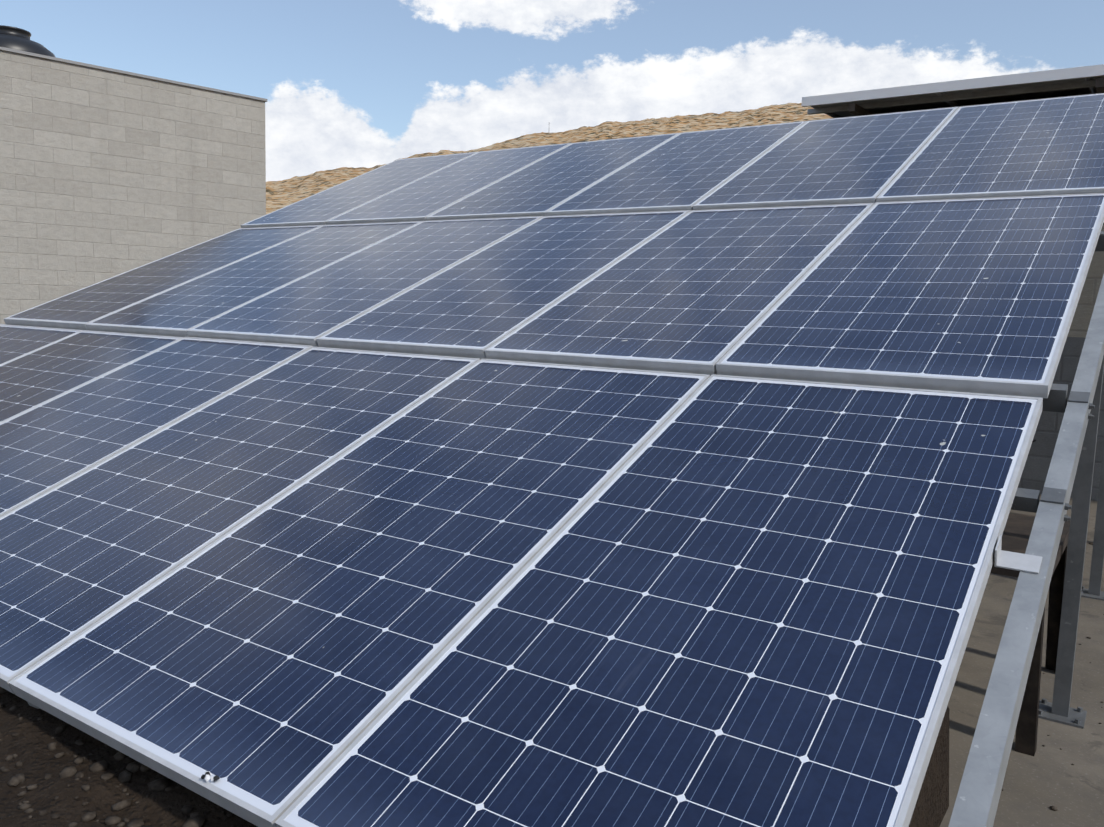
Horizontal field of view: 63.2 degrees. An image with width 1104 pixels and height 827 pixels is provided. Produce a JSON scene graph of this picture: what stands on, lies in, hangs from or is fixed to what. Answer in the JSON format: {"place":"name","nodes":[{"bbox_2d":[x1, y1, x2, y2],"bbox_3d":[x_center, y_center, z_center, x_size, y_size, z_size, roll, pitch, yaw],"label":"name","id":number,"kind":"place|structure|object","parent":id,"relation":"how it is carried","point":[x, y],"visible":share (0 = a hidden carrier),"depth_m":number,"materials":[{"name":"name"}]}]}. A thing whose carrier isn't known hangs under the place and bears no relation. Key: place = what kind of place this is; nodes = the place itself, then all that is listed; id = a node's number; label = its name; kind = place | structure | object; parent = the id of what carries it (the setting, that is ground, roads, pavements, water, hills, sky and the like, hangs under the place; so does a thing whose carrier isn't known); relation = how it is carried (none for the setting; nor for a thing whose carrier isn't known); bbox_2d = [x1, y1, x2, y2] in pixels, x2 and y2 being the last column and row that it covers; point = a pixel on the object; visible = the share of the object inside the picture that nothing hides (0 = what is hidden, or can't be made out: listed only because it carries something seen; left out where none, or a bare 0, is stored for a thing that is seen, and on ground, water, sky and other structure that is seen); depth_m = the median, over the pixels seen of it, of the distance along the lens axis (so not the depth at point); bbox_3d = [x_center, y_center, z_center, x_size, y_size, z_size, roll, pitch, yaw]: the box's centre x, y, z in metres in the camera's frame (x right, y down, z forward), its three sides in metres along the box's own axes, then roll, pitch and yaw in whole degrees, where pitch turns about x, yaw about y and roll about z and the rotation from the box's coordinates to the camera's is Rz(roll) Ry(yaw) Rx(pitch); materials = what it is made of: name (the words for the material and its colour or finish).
{"place":"outdoors","nodes":[
{"label":"outdoors","id":0,"kind":"place"},
{"bbox_2d":[266,103,831,213],"bbox_3d":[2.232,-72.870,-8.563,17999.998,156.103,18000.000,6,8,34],"label":"terrain ground","id":1,"kind":"structure","parent":0,"point":[282,194],"depth_m":573.32,"materials":[{"name":"brown soil"}]},
{"bbox_2d":[0,47,267,323],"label":"building wall","id":2,"kind":"structure","parent":1,"relation":"on","point":[106,173],"depth_m":11.80,"materials":[{"name":"concrete"}]},
{"bbox_2d":[940,494,1103,826],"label":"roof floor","id":3,"kind":"structure","parent":1,"relation":"on","point":[1041,781],"depth_m":2.98,"materials":[{"name":"concrete"}]},
{"bbox_2d":[0,692,948,826],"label":"dirt bed","id":4,"kind":"object","parent":3,"relation":"on","point":[100,796],"visible":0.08,"depth_m":1.97,"materials":[{"name":"soil"}]},
{"bbox_2d":[0,687,233,826],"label":"dirt pebbles","id":5,"kind":"object","parent":4,"relation":"on","point":[196,819],"visible":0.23,"depth_m":1.93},
{"bbox_2d":[27,223,1103,826],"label":"metal support frame","id":6,"kind":"object","parent":3,"relation":"on","point":[993,737],"visible":0.02,"depth_m":2.16,"materials":[{"name":"silver metal"}]},
{"bbox_2d":[990,513,1069,755],"bbox_3d":[1.586,0.724,3.236,0.418,0.600,0.848,6,8,34],"label":"support post","id":7,"kind":"object","parent":3,"relation":"on","point":[1016,532],"visible":0.15,"depth_m":3.05,"materials":[{"name":"grey metal"}]},
{"bbox_2d":[1002,528,1103,810],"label":"floor grit","id":8,"kind":"object","parent":3,"relation":"on","point":[1053,808],"visible":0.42,"depth_m":2.87,"materials":[{"name":"grey gravel"}]},
{"bbox_2d":[0,93,1103,826],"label":"solar panels","id":9,"kind":"object","parent":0,"point":[672,479],"visible":1,"depth_m":2.67,"materials":[{"name":"blue glass"}]},
{"bbox_2d":[0,0,1103,181],"label":"sky","id":10,"kind":"structure","parent":0,"point":[345,83],"materials":[{"name":"blue"}]},
{"bbox_2d":[808,93,1103,500],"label":"building wall","id":11,"kind":"structure","parent":0,"point":[1036,466],"depth_m":6.94,"materials":[{"name":"concrete"}]},
{"bbox_2d":[801,64,1103,115],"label":"roof","id":12,"kind":"structure","parent":11,"relation":"on","point":[995,81],"depth_m":6.78,"materials":[{"name":"grey metal"}]},
{"bbox_2d":[811,76,1103,117],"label":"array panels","id":13,"kind":"object","parent":11,"relation":"on","point":[1027,96],"visible":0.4,"depth_m":7.28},
{"bbox_3d":[-7.058,-3.475,11.779,1.300,0.340,1.300,6,8,34],"label":"tank stand","id":14,"kind":"object","parent":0,"visible":0},
{"bbox_2d":[0,25,54,56],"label":"water tank","id":15,"kind":"object","parent":14,"relation":"on","point":[16,38],"visible":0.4,"depth_m":11.38,"materials":[{"name":"black plastic"}]}
]}

